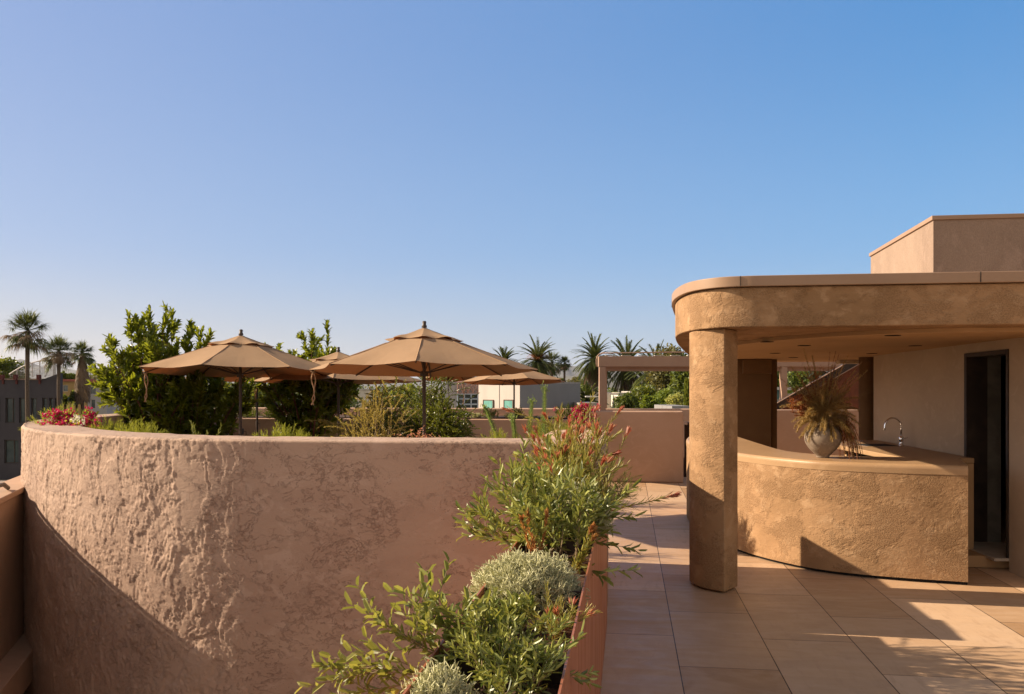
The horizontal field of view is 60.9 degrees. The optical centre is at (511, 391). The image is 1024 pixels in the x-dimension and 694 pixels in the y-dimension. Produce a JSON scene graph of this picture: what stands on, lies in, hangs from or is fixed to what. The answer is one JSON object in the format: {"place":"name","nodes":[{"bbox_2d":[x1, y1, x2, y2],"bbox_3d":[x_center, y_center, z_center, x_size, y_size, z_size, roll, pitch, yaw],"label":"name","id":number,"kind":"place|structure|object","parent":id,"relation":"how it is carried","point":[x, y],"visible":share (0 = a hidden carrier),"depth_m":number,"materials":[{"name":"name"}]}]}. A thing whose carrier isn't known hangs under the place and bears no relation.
{"place":"outdoors","nodes":[
{"label":"outdoors","id":0,"kind":"place"},
{"bbox_2d":[0,373,62,478],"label":"dark building","id":1,"kind":"structure","parent":0,"point":[43,393],"depth_m":96.00,"materials":[{"name":"metal"}]},
{"bbox_2d":[6,398,14,422],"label":"window","id":2,"kind":"structure","parent":1,"relation":"in","point":[10,402],"depth_m":96.29,"materials":[{"name":"grey glass"}]},
{"bbox_2d":[5,440,17,462],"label":"window","id":3,"kind":"structure","parent":1,"relation":"in","point":[11,446],"depth_m":96.29,"materials":[{"name":"grey glass"}]},
{"bbox_2d":[20,398,25,422],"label":"window","id":4,"kind":"structure","parent":1,"relation":"in","point":[22,400],"depth_m":96.29,"materials":[{"name":"grey glass"}]},
{"bbox_2d":[9,360,55,376],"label":"arched railing","id":5,"kind":"object","parent":1,"relation":"on","point":[31,375],"visible":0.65,"depth_m":96.59,"materials":[{"name":"metal"}]},
{"bbox_2d":[32,398,36,420],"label":"window","id":6,"kind":"structure","parent":1,"relation":"in","point":[34,400],"depth_m":96.29,"materials":[{"name":"grey glass"}]},
{"bbox_2d":[63,379,96,415],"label":"ochre building","id":7,"kind":"structure","parent":0,"point":[68,385],"depth_m":135.00,"materials":[{"name":"yellow"}]},
{"bbox_2d":[88,381,121,414],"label":"grey building","id":8,"kind":"structure","parent":0,"point":[94,400],"depth_m":128.00,"materials":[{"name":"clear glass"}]},
{"bbox_2d":[42,373,641,390],"bbox_3d":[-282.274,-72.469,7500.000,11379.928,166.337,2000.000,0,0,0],"label":"hills","id":9,"kind":"structure","parent":0,"point":[570,378],"depth_m":7264.93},
{"bbox_2d":[356,389,445,407],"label":"building","id":10,"kind":"structure","parent":0,"point":[362,392],"depth_m":160.00,"materials":[{"name":"grey concrete"}]},
{"bbox_2d":[15,359,826,385],"bbox_3d":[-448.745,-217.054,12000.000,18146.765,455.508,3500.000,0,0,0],"label":"mountain ridge","id":11,"kind":"structure","parent":0,"point":[50,371],"depth_m":11460.79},
{"bbox_2d":[446,381,478,407],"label":"lattice building","id":12,"kind":"structure","parent":0,"point":[471,392],"depth_m":70.00,"materials":[{"name":"white concrete"}]},
{"bbox_2d":[458,395,476,407],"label":"window","id":13,"kind":"structure","parent":12,"relation":"in","point":[466,396],"depth_m":70.19,"materials":[{"name":"grey glass"}]},
{"bbox_2d":[0,0,1023,377],"label":"sky","id":14,"kind":"structure","parent":0,"point":[490,174],"materials":[{"name":"blue"}]},
{"bbox_2d":[479,382,580,407],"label":"studio building","id":15,"kind":"structure","parent":0,"point":[500,396],"depth_m":64.47,"materials":[{"name":"grey paint"}]},
{"bbox_2d":[483,400,493,407],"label":"window","id":16,"kind":"structure","parent":15,"relation":"in","point":[490,403],"depth_m":65.81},
{"bbox_2d":[503,400,512,407],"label":"window","id":17,"kind":"structure","parent":15,"relation":"in","point":[509,403],"depth_m":63.27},
{"bbox_2d":[654,405,688,407],"bbox_3d":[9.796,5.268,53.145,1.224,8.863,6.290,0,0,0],"label":"building","id":18,"kind":"structure","parent":0,"point":[669,406],"depth_m":52.48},
{"bbox_2d":[683,422,688,476],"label":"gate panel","id":19,"kind":"structure","parent":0,"point":[685,430],"depth_m":17.31,"materials":[{"name":"wood"}]},
{"bbox_2d":[683,377,688,405],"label":"cypress","id":20,"kind":"object","parent":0,"point":[686,393],"visible":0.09,"depth_m":59.80,"materials":[{"name":"green plant"}]},
{"bbox_2d":[600,477,1023,693],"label":"deck","id":21,"kind":"structure","parent":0,"point":[764,626],"depth_m":6.27,"materials":[{"name":"tile"}]},
{"bbox_2d":[252,407,688,421],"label":"back parapet","id":22,"kind":"structure","parent":21,"relation":"on","point":[538,411],"depth_m":19.59,"materials":[{"name":"paint"}]},
{"bbox_2d":[402,490,606,693],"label":"copper planter","id":23,"kind":"object","parent":21,"relation":"on","point":[586,653],"visible":0.09,"depth_m":3.27,"materials":[{"name":"metal"}]},
{"bbox_2d":[294,550,518,693],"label":"wattle shrub","id":24,"kind":"object","parent":23,"relation":"on","point":[424,624],"visible":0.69,"depth_m":2.37,"materials":[{"name":"green plant"}]},
{"bbox_2d":[400,655,479,693],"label":"cushion bush","id":25,"kind":"object","parent":23,"relation":"in","point":[440,679],"visible":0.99,"depth_m":2.08,"materials":[{"name":"plant"}]},
{"bbox_2d":[432,605,601,693],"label":"olive shrub","id":26,"kind":"object","parent":23,"relation":"in","point":[524,659],"visible":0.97,"depth_m":2.21,"materials":[{"name":"green plant"}]},
{"bbox_2d":[481,585,553,635],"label":"sage clump","id":27,"kind":"object","parent":23,"relation":"on","point":[511,605],"visible":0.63,"depth_m":2.80,"materials":[{"name":"green plant"}]},
{"bbox_2d":[461,544,590,616],"bbox_3d":[0.048,0.708,3.248,0.484,0.260,0.588,0,0,0],"label":"cushion bush","id":28,"kind":"object","parent":23,"relation":"in","point":[517,571],"visible":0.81,"depth_m":3.14,"materials":[{"name":"plant"}]},
{"bbox_2d":[518,507,549,554],"bbox_3d":[0.095,0.633,3.810,0.143,0.275,0.174,0,0,0],"label":"leucadendron","id":29,"kind":"object","parent":23,"relation":"on","point":[532,539],"visible":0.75,"depth_m":3.80,"materials":[{"name":"plant"}]},
{"bbox_2d":[452,433,646,586],"bbox_3d":[0.184,0.522,4.296,0.976,0.619,1.327,0,0,0],"label":"olive shrub","id":30,"kind":"object","parent":23,"relation":"in","point":[538,494],"visible":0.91,"depth_m":4.20,"materials":[{"name":"green plant"}]},
{"bbox_2d":[521,580,601,643],"bbox_3d":[0.134,0.692,2.732,0.243,0.158,0.284,0,0,30],"label":"leucadendron shrub","id":31,"kind":"object","parent":23,"relation":"on","point":[556,612],"visible":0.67,"depth_m":2.73,"materials":[{"name":"green plant"}]},
{"bbox_2d":[497,391,631,517],"bbox_3d":[0.328,0.426,5.628,0.884,0.869,1.792,0,0,0],"label":"leucadendron shrub","id":32,"kind":"object","parent":23,"relation":"in","point":[567,447],"visible":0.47,"depth_m":5.52,"materials":[{"name":"green plant"}]},
{"bbox_2d":[571,522,600,572],"bbox_3d":[0.303,0.650,3.583,0.144,0.242,0.059,0,0,35],"label":"leucadendron","id":33,"kind":"object","parent":23,"relation":"on","point":[583,553],"visible":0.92,"depth_m":3.58,"materials":[{"name":"green plant"}]},
{"bbox_2d":[554,477,618,538],"bbox_3d":[0.360,0.604,4.486,0.359,0.321,0.482,0,0,0],"label":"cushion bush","id":34,"kind":"object","parent":23,"relation":"in","point":[605,522],"visible":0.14,"depth_m":4.39,"materials":[{"name":"plant"}]},
{"bbox_2d":[601,465,643,500],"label":"silver tuft","id":35,"kind":"object","parent":23,"relation":"in","point":[621,488],"visible":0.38,"depth_m":5.79,"materials":[{"name":"green plant"}]},
{"bbox_2d":[609,486,681,510],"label":"leucadendron branch","id":36,"kind":"object","parent":23,"relation":"in","point":[676,494],"visible":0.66,"depth_m":5.31,"materials":[{"name":"green plant"}]},
{"bbox_2d":[587,411,682,482],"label":"garden wall","id":37,"kind":"structure","parent":21,"relation":"on","point":[652,451],"depth_m":16.25,"materials":[{"name":"paint"}]},
{"bbox_2d":[596,352,839,410],"bbox_3d":[4.794,0.401,19.350,5.923,2.580,0.700,0,0,0],"label":"pergola frame","id":38,"kind":"object","parent":21,"relation":"on","point":[606,363],"visible":0.36,"depth_m":19.00,"materials":[{"name":"paint"}]},
{"bbox_2d":[777,364,858,409],"bbox_3d":[6.036,-0.145,17.142,2.828,1.642,0.615,0,0,0],"label":"roof stair","id":39,"kind":"object","parent":21,"relation":"on","point":[847,369],"visible":0.29,"depth_m":16.92,"materials":[{"name":"metal"}]},
{"bbox_2d":[686,437,967,584],"bbox_3d":[3.072,1.173,10.150,1.814,1.047,5.366,0,0,-15],"label":"bar counter","id":40,"kind":"object","parent":21,"relation":"on","point":[900,518],"visible":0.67,"depth_m":8.00,"materials":[{"name":"paint"}]},
{"bbox_2d":[804,419,841,457],"bbox_3d":[3.055,0.458,8.560,0.348,0.383,0.348,0,0,0],"label":"clay vase","id":41,"kind":"object","parent":40,"relation":"on","point":[819,445],"visible":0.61,"depth_m":8.44,"materials":[{"name":"ceramic"}]},
{"bbox_2d":[779,348,867,458],"bbox_3d":[3.056,0.137,8.548,0.862,1.138,0.751,0,0,13],"label":"dried arrangement","id":42,"kind":"object","parent":41,"relation":"in","point":[819,408],"visible":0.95,"depth_m":8.48,"materials":[{"name":"plant"}]},
{"bbox_2d":[672,213,1023,591],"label":"bar pavilion","id":43,"kind":"structure","parent":21,"relation":"on","point":[923,322],"depth_m":8.10,"materials":[{"name":"paint"}]},
{"bbox_2d":[837,440,973,549],"bbox_3d":[4.462,1.119,10.300,0.873,0.923,3.256,0,0,3],"label":"sink counter","id":44,"kind":"object","parent":43,"relation":"on","point":[874,448],"visible":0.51,"depth_m":9.34,"materials":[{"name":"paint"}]},
{"bbox_2d":[883,417,907,445],"bbox_3d":[4.689,0.489,10.648,0.297,0.351,0.068,0,0,0],"label":"faucet","id":45,"kind":"object","parent":44,"relation":"on","point":[901,439],"visible":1,"depth_m":10.64,"materials":[{"name":"silver metal"}]},
{"bbox_2d":[987,356,1000,541],"bbox_3d":[4.968,0.593,9.130,0.303,1.965,0.040,0,0,-4],"label":"door","id":46,"kind":"structure","parent":43,"relation":"in","point":[993,363],"depth_m":9.11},
{"bbox_2d":[777,410,858,455],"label":"stair wall","id":47,"kind":"structure","parent":0,"point":[788,438],"depth_m":16.20,"materials":[{"name":"paint"}]},
{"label":"terrace floor","id":48,"kind":"structure","parent":0,"visible":0},
{"bbox_2d":[185,377,259,433],"bbox_3d":[-4.975,0.406,17.000,2.427,2.589,2.425,0,0,2],"label":"patio umbrella","id":49,"kind":"object","parent":48,"relation":"on","point":[230,379],"visible":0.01,"depth_m":16.98,"materials":[{"name":"fabric"}]},
{"bbox_2d":[139,329,333,435],"bbox_3d":[-4.116,0.379,13.200,2.785,2.641,2.782,0,0,24],"label":"patio umbrella","id":50,"kind":"object","parent":48,"relation":"on","point":[240,356],"visible":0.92,"depth_m":12.81,"materials":[{"name":"fabric"}]},
{"bbox_2d":[253,347,421,435],"bbox_3d":[-3.062,0.461,15.364,2.734,2.490,2.732,0,0,14],"label":"patio umbrella","id":51,"kind":"object","parent":48,"relation":"on","point":[357,379],"visible":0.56,"depth_m":15.02,"materials":[{"name":"fabric"}]},
{"bbox_2d":[325,388,423,436],"bbox_3d":[-1.518,0.892,9.593,1.468,1.892,1.535,0,0,-26],"label":"feathery shrub","id":52,"kind":"object","parent":48,"relation":"on","point":[376,415],"visible":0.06,"depth_m":9.53,"materials":[{"name":"green plant"}]},
{"bbox_2d":[234,415,586,437],"bbox_3d":[-1.929,1.120,18.813,7.580,1.160,2.180,0,0,8],"label":"back planter","id":53,"kind":"object","parent":48,"relation":"on","point":[268,424],"visible":0.02,"depth_m":17.62,"materials":[{"name":"paint"}]},
{"bbox_2d":[237,408,261,417],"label":"shrub","id":54,"kind":"object","parent":53,"relation":"on","point":[253,415],"visible":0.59,"depth_m":17.99,"materials":[{"name":"green plant"}]},
{"bbox_2d":[555,402,577,417],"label":"shrub","id":55,"kind":"object","parent":53,"relation":"on","point":[568,413],"visible":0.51,"depth_m":17.84,"materials":[{"name":"green plant"}]},
{"bbox_2d":[309,321,537,436],"bbox_3d":[-1.139,0.392,11.300,2.734,2.615,2.731,0,0,20],"label":"patio umbrella","id":56,"kind":"object","parent":48,"relation":"on","point":[423,352],"visible":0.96,"depth_m":11.02,"materials":[{"name":"fabric"}]},
{"bbox_2d":[426,377,473,402],"bbox_3d":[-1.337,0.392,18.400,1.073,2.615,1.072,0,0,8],"label":"patio umbrella","id":57,"kind":"object","parent":48,"relation":"on","point":[454,378],"visible":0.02,"depth_m":18.79,"materials":[{"name":"fabric"}]},
{"bbox_2d":[462,371,564,415],"bbox_3d":[0.042,0.554,17.200,1.942,2.292,1.940,0,0,9],"label":"patio umbrella","id":58,"kind":"object","parent":48,"relation":"on","point":[531,378],"visible":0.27,"depth_m":17.19,"materials":[{"name":"fabric"}]},
{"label":"raised bed","id":59,"kind":"object","parent":48,"relation":"on","visible":0},
{"bbox_2d":[86,414,130,430],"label":"needle clump","id":60,"kind":"object","parent":59,"relation":"on","point":[111,426],"visible":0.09,"depth_m":9.70,"materials":[{"name":"green plant"}]},
{"bbox_2d":[113,418,167,432],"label":"needle clump","id":61,"kind":"object","parent":59,"relation":"on","point":[133,429],"visible":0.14,"depth_m":9.19,"materials":[{"name":"green plant"}]},
{"bbox_2d":[84,301,226,432],"bbox_3d":[-5.798,-0.339,14.267,2.139,2.418,1.788,0,0,-36],"label":"strawberry tree","id":62,"kind":"object","parent":59,"relation":"in","point":[127,375],"visible":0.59,"depth_m":13.91,"materials":[{"name":"green plant"}]},
{"bbox_2d":[146,372,263,435],"bbox_3d":[-5.287,0.233,14.487,2.060,1.652,1.949,0,0,0],"label":"strawberry tree","id":63,"kind":"object","parent":59,"relation":"in","point":[228,409],"visible":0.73,"depth_m":14.11,"materials":[{"name":"green plant"}]},
{"bbox_2d":[252,421,317,436],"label":"needle clump","id":64,"kind":"object","parent":59,"relation":"on","point":[281,433],"visible":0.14,"depth_m":8.40,"materials":[{"name":"green plant"}]},
{"bbox_2d":[257,319,363,436],"bbox_3d":[-3.887,-0.178,16.601,2.120,2.430,2.091,0,0,0],"label":"strawberry tree","id":65,"kind":"object","parent":59,"relation":"in","point":[298,411],"visible":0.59,"depth_m":16.21,"materials":[{"name":"green plant"}]},
{"bbox_2d":[304,376,413,436],"bbox_3d":[-2.279,0.487,14.176,2.020,1.545,1.988,0,0,-27],"label":"feathery shrub","id":66,"kind":"object","parent":59,"relation":"in","point":[334,431],"visible":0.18,"depth_m":14.09,"materials":[{"name":"green plant"}]},
{"bbox_2d":[376,376,485,437],"bbox_3d":[-1.268,0.401,13.636,1.810,1.813,1.952,0,0,0],"label":"boxwood shrub","id":67,"kind":"object","parent":59,"relation":"in","point":[416,423],"visible":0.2,"depth_m":13.49,"materials":[{"name":"green plant"}]},
{"bbox_2d":[411,391,480,437],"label":"boxwood shrub","id":68,"kind":"object","parent":59,"relation":"in","point":[448,428],"visible":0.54,"depth_m":12.51,"materials":[{"name":"green plant"}]},
{"bbox_2d":[479,404,498,436],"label":"spike plant","id":69,"kind":"object","parent":59,"relation":"in","point":[493,427],"visible":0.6,"depth_m":8.29,"materials":[{"name":"green plant"}]},
{"bbox_2d":[480,427,519,437],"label":"needle clump","id":70,"kind":"object","parent":59,"relation":"on","point":[499,435],"visible":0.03,"depth_m":7.91,"materials":[{"name":"green plant"}]},
{"bbox_2d":[507,414,518,437],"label":"spike plant","id":71,"kind":"object","parent":59,"relation":"in","point":[513,422],"visible":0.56,"depth_m":7.89,"materials":[{"name":"green plant"}]},
{"bbox_2d":[525,394,536,437],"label":"spike plant","id":72,"kind":"object","parent":59,"relation":"in","point":[530,412],"visible":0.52,"depth_m":8.19,"materials":[{"name":"green plant"}]},
{"bbox_2d":[526,412,573,437],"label":"needle clump","id":73,"kind":"object","parent":59,"relation":"on","point":[539,426],"visible":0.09,"depth_m":9.51,"materials":[{"name":"green plant"}]},
{"label":"ground","id":74,"kind":"structure","parent":0,"visible":0},
{"bbox_2d":[0,356,30,378],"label":"round tree","id":75,"kind":"object","parent":74,"relation":"on","point":[8,365],"visible":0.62,"depth_m":119.09,"materials":[{"name":"green plant"}]},
{"bbox_2d":[40,333,77,409],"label":"fan palm","id":76,"kind":"object","parent":74,"relation":"on","point":[58,358],"visible":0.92,"depth_m":92.83,"materials":[{"name":"green plant"}]},
{"bbox_2d":[61,370,75,378],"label":"tree","id":77,"kind":"object","parent":74,"relation":"on","point":[69,375],"visible":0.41,"depth_m":149.89,"materials":[{"name":"green plant"}]},
{"bbox_2d":[67,389,80,412],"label":"street tree","id":78,"kind":"object","parent":74,"relation":"on","point":[71,397],"visible":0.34,"depth_m":109.59,"materials":[{"name":"green plant"}]},
{"bbox_2d":[70,340,95,415],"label":"fan palm","id":79,"kind":"object","parent":74,"relation":"on","point":[82,375],"visible":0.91,"depth_m":103.53,"materials":[{"name":"green plant"}]},
{"bbox_2d":[213,382,243,407],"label":"hedge tree","id":80,"kind":"object","parent":74,"relation":"on","point":[228,385],"visible":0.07,"depth_m":93.66,"materials":[{"name":"green plant"}]},
{"bbox_2d":[243,383,285,410],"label":"hedge tree","id":81,"kind":"object","parent":74,"relation":"on","point":[263,394],"visible":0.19,"depth_m":90.11,"materials":[{"name":"green plant"}]},
{"bbox_2d":[365,383,433,407],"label":"hedge tree","id":82,"kind":"object","parent":74,"relation":"on","point":[407,401],"visible":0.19,"depth_m":99.15,"materials":[{"name":"green plant"}]},
{"bbox_2d":[296,382,623,406],"bbox_3d":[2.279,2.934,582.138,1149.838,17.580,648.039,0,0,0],"label":"tree belt","id":83,"kind":"object","parent":74,"relation":"on","point":[361,387],"visible":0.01,"depth_m":358.02,"materials":[{"name":"green plant"}]},
{"bbox_2d":[493,346,521,361],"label":"date palm","id":84,"kind":"object","parent":74,"relation":"on","point":[506,355],"visible":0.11,"depth_m":149.36,"materials":[{"name":"green plant"}]},
{"bbox_2d":[513,335,563,377],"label":"date palm","id":85,"kind":"object","parent":74,"relation":"on","point":[539,361],"visible":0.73,"depth_m":129.12,"materials":[{"name":"green plant"}]},
{"bbox_2d":[545,349,563,375],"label":"fan palm","id":86,"kind":"object","parent":74,"relation":"on","point":[557,370],"visible":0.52,"depth_m":149.65,"materials":[{"name":"green plant"}]},
{"bbox_2d":[558,356,571,380],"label":"fan palm","id":87,"kind":"object","parent":74,"relation":"on","point":[565,367],"visible":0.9,"depth_m":149.69,"materials":[{"name":"green plant"}]},
{"bbox_2d":[570,331,614,391],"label":"date palm","id":88,"kind":"object","parent":74,"relation":"on","point":[591,375],"visible":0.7,"depth_m":124.43,"materials":[{"name":"green plant"}]},
{"bbox_2d":[580,381,608,404],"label":"shrub","id":89,"kind":"object","parent":74,"relation":"on","point":[588,390],"visible":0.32,"depth_m":87.45,"materials":[{"name":"green plant"}]},
{"bbox_2d":[607,393,618,407],"bbox_3d":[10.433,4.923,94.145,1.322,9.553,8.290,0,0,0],"label":"house","id":90,"kind":"structure","parent":74,"relation":"on","point":[609,399],"depth_m":90.00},
{"bbox_2d":[610,391,640,407],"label":"broad tree","id":91,"kind":"object","parent":74,"relation":"on","point":[628,399],"visible":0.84,"depth_m":69.53,"materials":[{"name":"green plant"}]},
{"bbox_2d":[607,335,649,392],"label":"date palm","id":92,"kind":"object","parent":74,"relation":"on","point":[626,384],"visible":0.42,"depth_m":127.00,"materials":[{"name":"green plant"}]},
{"bbox_2d":[631,381,656,407],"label":"broad tree","id":93,"kind":"object","parent":74,"relation":"on","point":[642,390],"visible":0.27,"depth_m":81.43,"materials":[{"name":"green plant"}]},
{"bbox_2d":[638,394,660,407],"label":"broad tree","id":94,"kind":"object","parent":74,"relation":"on","point":[649,401],"visible":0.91,"depth_m":65.70,"materials":[{"name":"green plant"}]},
{"bbox_2d":[624,340,675,390],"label":"date palm","id":95,"kind":"object","parent":74,"relation":"on","point":[641,377],"visible":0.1,"depth_m":117.27,"materials":[{"name":"green plant"}]},
{"bbox_2d":[643,343,687,392],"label":"eucalyptus","id":96,"kind":"object","parent":74,"relation":"on","point":[660,379],"visible":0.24,"depth_m":104.19,"materials":[{"name":"green plant"}]},
{"bbox_2d":[654,386,677,404],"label":"broad tree","id":97,"kind":"object","parent":74,"relation":"on","point":[663,395],"visible":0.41,"depth_m":73.31,"materials":[{"name":"green plant"}]},
{"bbox_2d":[665,391,683,404],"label":"pale bush","id":98,"kind":"object","parent":74,"relation":"on","point":[675,399],"visible":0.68,"depth_m":63.55,"materials":[{"name":"green plant"}]},
{"bbox_2d":[665,351,688,394],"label":"eucalyptus","id":99,"kind":"object","parent":74,"relation":"on","point":[678,377],"visible":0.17,"depth_m":94.42,"materials":[{"name":"green plant"}]},
{"bbox_2d":[778,371,813,395],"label":"tree","id":100,"kind":"object","parent":74,"relation":"on","point":[793,380],"visible":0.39,"depth_m":99.47,"materials":[{"name":"green plant"}]},
{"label":"lower terrace","id":101,"kind":"structure","parent":0,"visible":0},
{"bbox_2d":[0,475,32,693],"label":"parapet","id":102,"kind":"structure","parent":101,"relation":"on","point":[16,663],"depth_m":8.56,"materials":[{"name":"paint"}]},
{"bbox_2d":[21,413,607,693],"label":"curved wall","id":103,"kind":"structure","parent":101,"relation":"on","point":[161,563],"depth_m":6.86,"materials":[{"name":"paint"}]},
{"bbox_2d":[36,407,83,424],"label":"bougainvillea","id":104,"kind":"object","parent":103,"relation":"on","point":[58,414],"visible":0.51,"depth_m":9.91,"materials":[{"name":"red plant"}]},
{"bbox_2d":[19,401,100,429],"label":"bougainvillea","id":105,"kind":"object","parent":103,"relation":"on","point":[81,417],"visible":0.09,"depth_m":10.56,"materials":[{"name":"red plant"}]},
{"bbox_2d":[69,414,84,425],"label":"white flowers","id":106,"kind":"object","parent":103,"relation":"on","point":[76,419],"visible":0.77,"depth_m":9.51,"materials":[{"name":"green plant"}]},
{"bbox_2d":[57,416,102,427],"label":"bougainvillea","id":107,"kind":"object","parent":103,"relation":"on","point":[72,424],"visible":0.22,"depth_m":9.72,"materials":[{"name":"red plant"}]},
{"bbox_2d":[78,406,101,428],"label":"bougainvillea","id":108,"kind":"object","parent":103,"relation":"on","point":[90,415],"visible":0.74,"depth_m":9.83,"materials":[{"name":"red plant"}]},
{"bbox_2d":[540,380,549,435],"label":"spike plant","id":109,"kind":"object","parent":103,"relation":"on","point":[544,409],"visible":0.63,"depth_m":8.09,"materials":[{"name":"green plant"}]},
{"bbox_2d":[554,401,600,428],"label":"bougainvillea","id":110,"kind":"object","parent":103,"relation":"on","point":[580,408],"visible":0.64,"depth_m":15.55,"materials":[{"name":"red plant"}]},
{"label":"road","id":111,"kind":"structure","parent":0,"visible":0},
{"bbox_2d":[0,308,55,422],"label":"fan palm","id":112,"kind":"object","parent":111,"relation":"on","point":[26,338],"visible":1,"depth_m":77.83,"materials":[{"name":"green plant"}]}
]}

